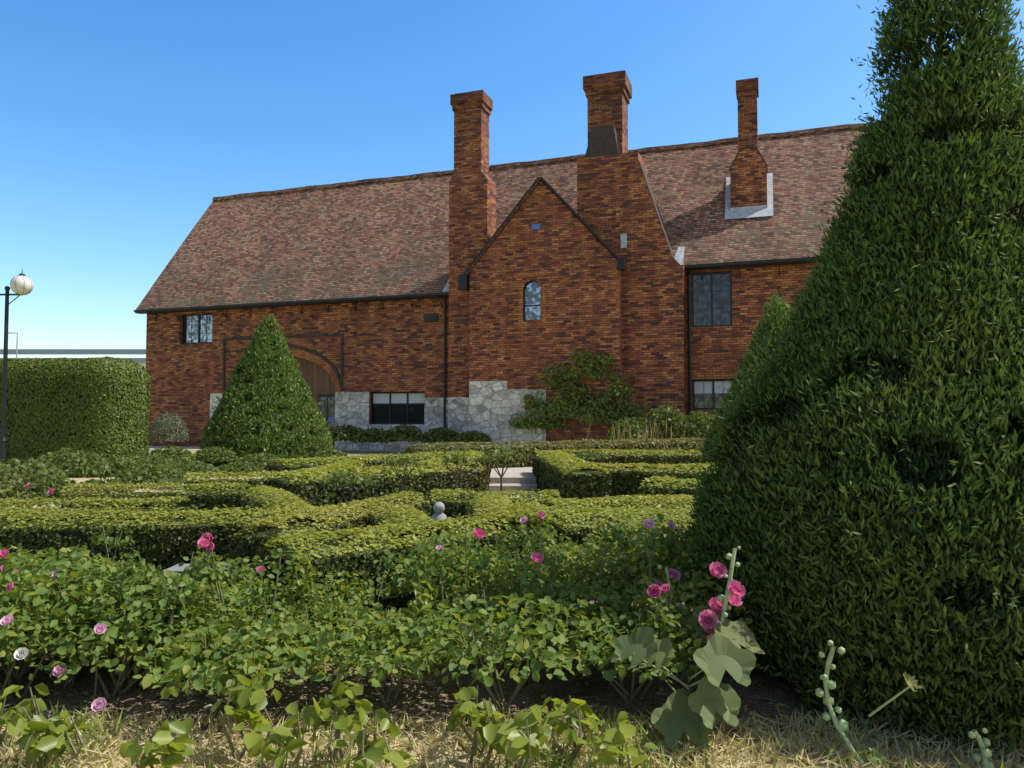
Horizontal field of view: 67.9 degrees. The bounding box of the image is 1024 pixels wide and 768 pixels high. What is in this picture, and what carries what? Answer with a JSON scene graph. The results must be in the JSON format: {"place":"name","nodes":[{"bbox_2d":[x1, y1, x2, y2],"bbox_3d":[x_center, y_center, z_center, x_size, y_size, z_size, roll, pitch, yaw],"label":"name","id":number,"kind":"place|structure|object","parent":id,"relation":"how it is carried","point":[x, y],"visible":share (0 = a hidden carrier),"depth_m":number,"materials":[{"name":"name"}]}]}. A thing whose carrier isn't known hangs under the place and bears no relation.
{"place":"outdoors","nodes":[
{"label":"outdoors","id":0,"kind":"place"},
{"bbox_2d":[0,349,145,361],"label":"warehouse bands","id":1,"kind":"object","parent":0,"point":[79,351],"depth_m":129.53,"materials":[{"name":"grey metal"}]},
{"bbox_2d":[10,362,145,420],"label":"warehouse walls","id":2,"kind":"structure","parent":0,"point":[143,364],"depth_m":130.24,"materials":[{"name":"white"}]},
{"bbox_2d":[142,435,370,463],"bbox_3d":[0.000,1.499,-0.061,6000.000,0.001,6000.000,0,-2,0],"label":"ground","id":3,"kind":"structure","parent":0,"point":[193,451],"depth_m":31.26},
{"bbox_2d":[8,332,17,358],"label":"distant street light","id":4,"kind":"object","parent":3,"relation":"on","point":[16,343],"visible":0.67,"depth_m":80.06,"materials":[{"name":"grey metal"}]},
{"bbox_2d":[0,356,150,477],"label":"tall hedge","id":5,"kind":"object","parent":3,"relation":"on","point":[106,369],"depth_m":18.58,"materials":[{"name":"green plant"}]},
{"bbox_2d":[149,412,189,442],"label":"grey shrub leaves","id":6,"kind":"object","parent":3,"relation":"on","point":[167,431],"visible":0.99,"depth_m":24.15,"materials":[{"name":"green plant"}]},
{"bbox_2d":[144,70,817,448],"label":"manor house brick walls","id":7,"kind":"structure","parent":3,"relation":"on","point":[632,320],"depth_m":30.02,"materials":[{"name":"brown brick"}]},
{"bbox_2d":[222,333,343,390],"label":"manor house hood moulds","id":8,"kind":"object","parent":7,"relation":"attached to","point":[340,379],"visible":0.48,"depth_m":33.96,"materials":[{"name":"brown brick"}]},
{"bbox_2d":[293,356,334,407],"bbox_3d":[-10.230,0.797,34.758,5.360,4.240,0.060,-1,-2,19],"label":"wooden door","id":9,"kind":"structure","parent":7,"relation":"in","point":[317,378],"depth_m":34.35,"materials":[{"name":"brown wood"}]},
{"bbox_2d":[184,280,540,342],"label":"window","id":10,"kind":"structure","parent":7,"relation":"attached to","point":[532,292],"depth_m":36.17,"materials":[{"name":"glass"}]},
{"bbox_2d":[210,381,545,449],"bbox_3d":[-6.436,1.402,32.542,16.700,2.850,0.930,-1,-2,19],"label":"stone wall base","id":11,"kind":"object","parent":7,"relation":"attached to","point":[490,408],"depth_m":30.89,"materials":[{"name":"grey stone"}]},
{"bbox_2d":[329,224,540,420],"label":"manor house signs","id":12,"kind":"object","parent":7,"relation":"attached to","point":[536,226],"visible":0.79,"depth_m":29.81,"materials":[{"name":"grey metal"}]},
{"bbox_2d":[191,274,728,394],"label":"manor house glazing bars","id":13,"kind":"object","parent":7,"relation":"attached to","point":[702,316],"visible":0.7,"depth_m":29.16,"materials":[{"name":"black metal"}]},
{"bbox_2d":[134,176,823,447],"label":"manor house gutters","id":14,"kind":"object","parent":7,"relation":"attached to","point":[463,281],"visible":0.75,"depth_m":30.61,"materials":[{"name":"black metal"}]},
{"bbox_2d":[232,270,736,391],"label":"brick trim","id":15,"kind":"structure","parent":7,"relation":"attached to","point":[316,359],"depth_m":29.88,"materials":[{"name":"brown brick"}]},
{"bbox_2d":[319,393,728,429],"bbox_3d":[-0.194,1.212,31.319,17.863,2.430,0.200,-1,-2,18],"label":"window","id":16,"kind":"structure","parent":7,"relation":"attached to","point":[398,413],"depth_m":32.74,"materials":[{"name":"black glass"}]},
{"bbox_2d":[373,381,732,402],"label":"manor house blinds","id":17,"kind":"object","parent":7,"relation":"attached to","point":[703,387],"visible":0.9,"depth_m":32.42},
{"bbox_2d":[136,118,1023,309],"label":"roof","id":18,"kind":"structure","parent":7,"relation":"on","point":[386,236],"depth_m":34.71,"materials":[{"name":"brown tile"}]},
{"bbox_2d":[507,347,654,429],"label":"climbing rose leaves","id":19,"kind":"object","parent":7,"relation":"attached to","point":[573,411],"visible":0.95,"depth_m":28.68,"materials":[{"name":"green plant"}]},
{"bbox_2d":[443,173,772,291],"bbox_3d":[3.860,-6.234,31.318,13.070,4.776,3.772,-1,-2,19],"label":"roof flashing","id":20,"kind":"object","parent":7,"relation":"attached to","point":[749,211],"visible":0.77,"depth_m":29.94,"materials":[{"name":"silver metal"}]},
{"bbox_2d":[585,125,767,256],"bbox_3d":[6.643,-7.427,29.921,7.586,5.320,2.434,0,-2,-4],"label":"roof flashing","id":21,"kind":"object","parent":7,"relation":"attached to","point":[603,140],"visible":0.61,"depth_m":29.67,"materials":[{"name":"grey metal"}]},
{"bbox_2d":[693,273,729,325],"bbox_3d":[9.626,-3.246,28.387,5.560,1.960,0.001,-1,-2,19],"label":"window","id":22,"kind":"structure","parent":7,"relation":"attached to","point":[721,302],"depth_m":29.06,"materials":[{"name":"glass"}]},
{"bbox_2d":[587,416,685,449],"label":"tall grass","id":23,"kind":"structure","parent":3,"relation":"on","point":[644,436],"depth_m":20.82,"materials":[{"name":"green plant"}]},
{"bbox_2d":[148,446,403,453],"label":"house path gravel","id":24,"kind":"structure","parent":0,"point":[343,450],"depth_m":31.97,"materials":[{"name":"grey gravel"}]},
{"bbox_2d":[0,492,697,635],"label":"knot hedges","id":25,"kind":"object","parent":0,"point":[79,535],"visible":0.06,"depth_m":6.47,"materials":[{"name":"plant"}]},
{"bbox_2d":[0,481,695,563],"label":"knot hedges","id":26,"kind":"object","parent":25,"relation":"on","point":[297,508],"depth_m":6.66,"materials":[{"name":"green plant"}]},
{"bbox_2d":[182,454,710,515],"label":"knot hedges","id":27,"kind":"object","parent":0,"point":[474,487],"visible":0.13,"depth_m":11.06,"materials":[{"name":"green plant"}]},
{"bbox_2d":[183,448,721,490],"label":"knot hedge tops","id":28,"kind":"object","parent":27,"relation":"attached to","point":[569,461],"depth_m":11.44,"materials":[{"name":"green plant"}]},
{"bbox_2d":[320,445,611,505],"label":"rose bushes","id":29,"kind":"object","parent":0,"point":[456,458],"depth_m":9.77,"materials":[{"name":"green plant"}]},
{"bbox_2d":[0,596,980,730],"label":"rose bed soil","id":30,"kind":"structure","parent":0,"point":[130,700],"depth_m":4.06,"materials":[{"name":"brown soil"}]},
{"bbox_2d":[162,564,258,607],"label":"garden path","id":31,"kind":"structure","parent":30,"relation":"on","point":[177,568],"depth_m":5.91,"materials":[{"name":"grey gravel"}]},
{"bbox_2d":[0,630,801,718],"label":"bed stones","id":32,"kind":"object","parent":30,"relation":"on","point":[205,707],"visible":0.24,"depth_m":3.92,"materials":[{"name":"grey stone"}]},
{"bbox_2d":[4,617,822,741],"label":"bed twigs","id":33,"kind":"object","parent":30,"relation":"on","point":[537,682],"visible":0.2,"depth_m":3.97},
{"bbox_2d":[4,604,1015,767],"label":"fallen leaves","id":34,"kind":"object","parent":30,"relation":"on","point":[597,698],"visible":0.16,"depth_m":3.96,"materials":[{"name":"brown plant"}]},
{"bbox_2d":[764,34,1023,723],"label":"core","id":35,"kind":"object","parent":30,"relation":"on","point":[922,480],"visible":0.01,"depth_m":3.77,"materials":[{"name":"black"}]},
{"bbox_2d":[678,0,1023,758],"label":"yew sprays","id":36,"kind":"object","parent":35,"relation":"attached to","point":[902,404],"visible":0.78,"depth_m":3.90,"materials":[{"name":"green plant"}]},
{"bbox_2d":[0,453,1023,767],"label":"ground","id":37,"kind":"structure","parent":0,"point":[546,765],"depth_m":3.39,"materials":[{"name":"beige soil"}]},
{"bbox_2d":[0,269,33,462],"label":"lamp post","id":38,"kind":"object","parent":37,"relation":"on","point":[3,446],"visible":0.87,"depth_m":17.62,"materials":[{"name":"black metal"}]},
{"bbox_2d":[10,276,32,294],"bbox_3d":[-11.440,-2.306,17.738,0.464,0.464,0.464,0,-2,0],"label":"lamp globe","id":39,"kind":"object","parent":38,"relation":"attached to","point":[20,287],"visible":0.99,"depth_m":17.59,"materials":[{"name":"white glass"}]},
{"bbox_2d":[215,334,315,456],"bbox_3d":[-7.535,0.142,23.520,3.198,4.632,3.165,0,-2,0],"label":"yew cone","id":40,"kind":"object","parent":37,"relation":"on","point":[285,447],"visible":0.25,"depth_m":22.47,"materials":[{"name":"green plant"}]},
{"bbox_2d":[199,313,333,466],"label":"yew sprays","id":41,"kind":"object","parent":40,"relation":"attached to","point":[239,387],"visible":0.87,"depth_m":22.49,"materials":[{"name":"green plant"}]},
{"bbox_2d":[0,350,707,767],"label":"rose canes","id":42,"kind":"object","parent":37,"relation":"on","point":[126,672],"visible":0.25,"depth_m":3.92,"materials":[{"name":"green plant"}]},
{"bbox_2d":[13,647,28,659],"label":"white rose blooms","id":43,"kind":"object","parent":42,"relation":"on","point":[20,653],"visible":1,"depth_m":3.42,"materials":[{"name":"white plant"}]},
{"bbox_2d":[0,555,658,767],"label":"leafy plants","id":44,"kind":"object","parent":42,"relation":"attached to","point":[510,739],"visible":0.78,"depth_m":3.12,"materials":[{"name":"green plant"}]},
{"bbox_2d":[0,516,674,711],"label":"pink roses","id":45,"kind":"object","parent":42,"relation":"on","point":[98,704],"visible":0.93,"depth_m":3.70,"materials":[{"name":"pink plant"}]},
{"bbox_2d":[0,482,745,641],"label":"flowers","id":46,"kind":"object","parent":42,"relation":"on","point":[737,590],"visible":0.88,"depth_m":3.75,"materials":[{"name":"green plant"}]},
{"bbox_2d":[0,514,760,700],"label":"rose bushes","id":47,"kind":"object","parent":42,"relation":"attached to","point":[196,571],"visible":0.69,"depth_m":4.06,"materials":[{"name":"green plant"}]},
{"bbox_2d":[0,404,717,507],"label":"shrubs","id":48,"kind":"object","parent":37,"relation":"on","point":[41,474],"visible":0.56,"depth_m":16.31,"materials":[{"name":"green plant"}]},
{"bbox_2d":[426,502,449,529],"bbox_3d":[-0.609,1.371,6.333,0.304,0.778,0.304,0,-2,0],"label":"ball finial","id":49,"kind":"object","parent":37,"relation":"on","point":[438,508],"visible":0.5,"depth_m":6.30,"materials":[{"name":"stone"}]},
{"bbox_2d":[0,698,1023,767],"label":"dry lawn","id":50,"kind":"structure","parent":37,"relation":"on","point":[757,730],"depth_m":3.33,"materials":[{"name":"plant"}]},
{"bbox_2d":[489,467,536,491],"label":"path steps","id":51,"kind":"structure","parent":37,"relation":"on","point":[519,478],"depth_m":15.32,"materials":[{"name":"stone"}]},
{"bbox_2d":[633,546,993,767],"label":"stems","id":52,"kind":"object","parent":37,"relation":"on","point":[841,726],"visible":0.62,"depth_m":3.30,"materials":[{"name":"green plant"}]},
{"bbox_2d":[0,0,1023,357],"label":"sky","id":53,"kind":"structure","parent":0,"point":[122,122],"materials":[{"name":"blue"}]},
{"bbox_2d":[403,442,706,477],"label":"hedge","id":54,"kind":"object","parent":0,"point":[528,464],"visible":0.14,"depth_m":18.63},
{"bbox_2d":[407,437,705,449],"bbox_3d":[1.808,1.498,19.542,9.242,0.206,0.794,1,-3,-27],"label":"hedge","id":55,"kind":"object","parent":54,"relation":"on","point":[569,442],"depth_m":18.96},
{"bbox_2d":[611,594,922,765],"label":"hollyhock leaves","id":56,"kind":"object","parent":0,"point":[694,715],"visible":0.83,"depth_m":3.38,"materials":[{"name":"green plant"}]},
{"bbox_3d":[6.050,0.077,17.211,2.797,4.250,2.769,0,-2,0],"label":"yew cone","id":57,"kind":"object","parent":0,"visible":0},
{"bbox_2d":[698,291,809,470],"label":"yew sprays","id":58,"kind":"object","parent":57,"relation":"attached to","point":[777,306],"visible":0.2,"depth_m":17.09,"materials":[{"name":"green plant"}]}
]}

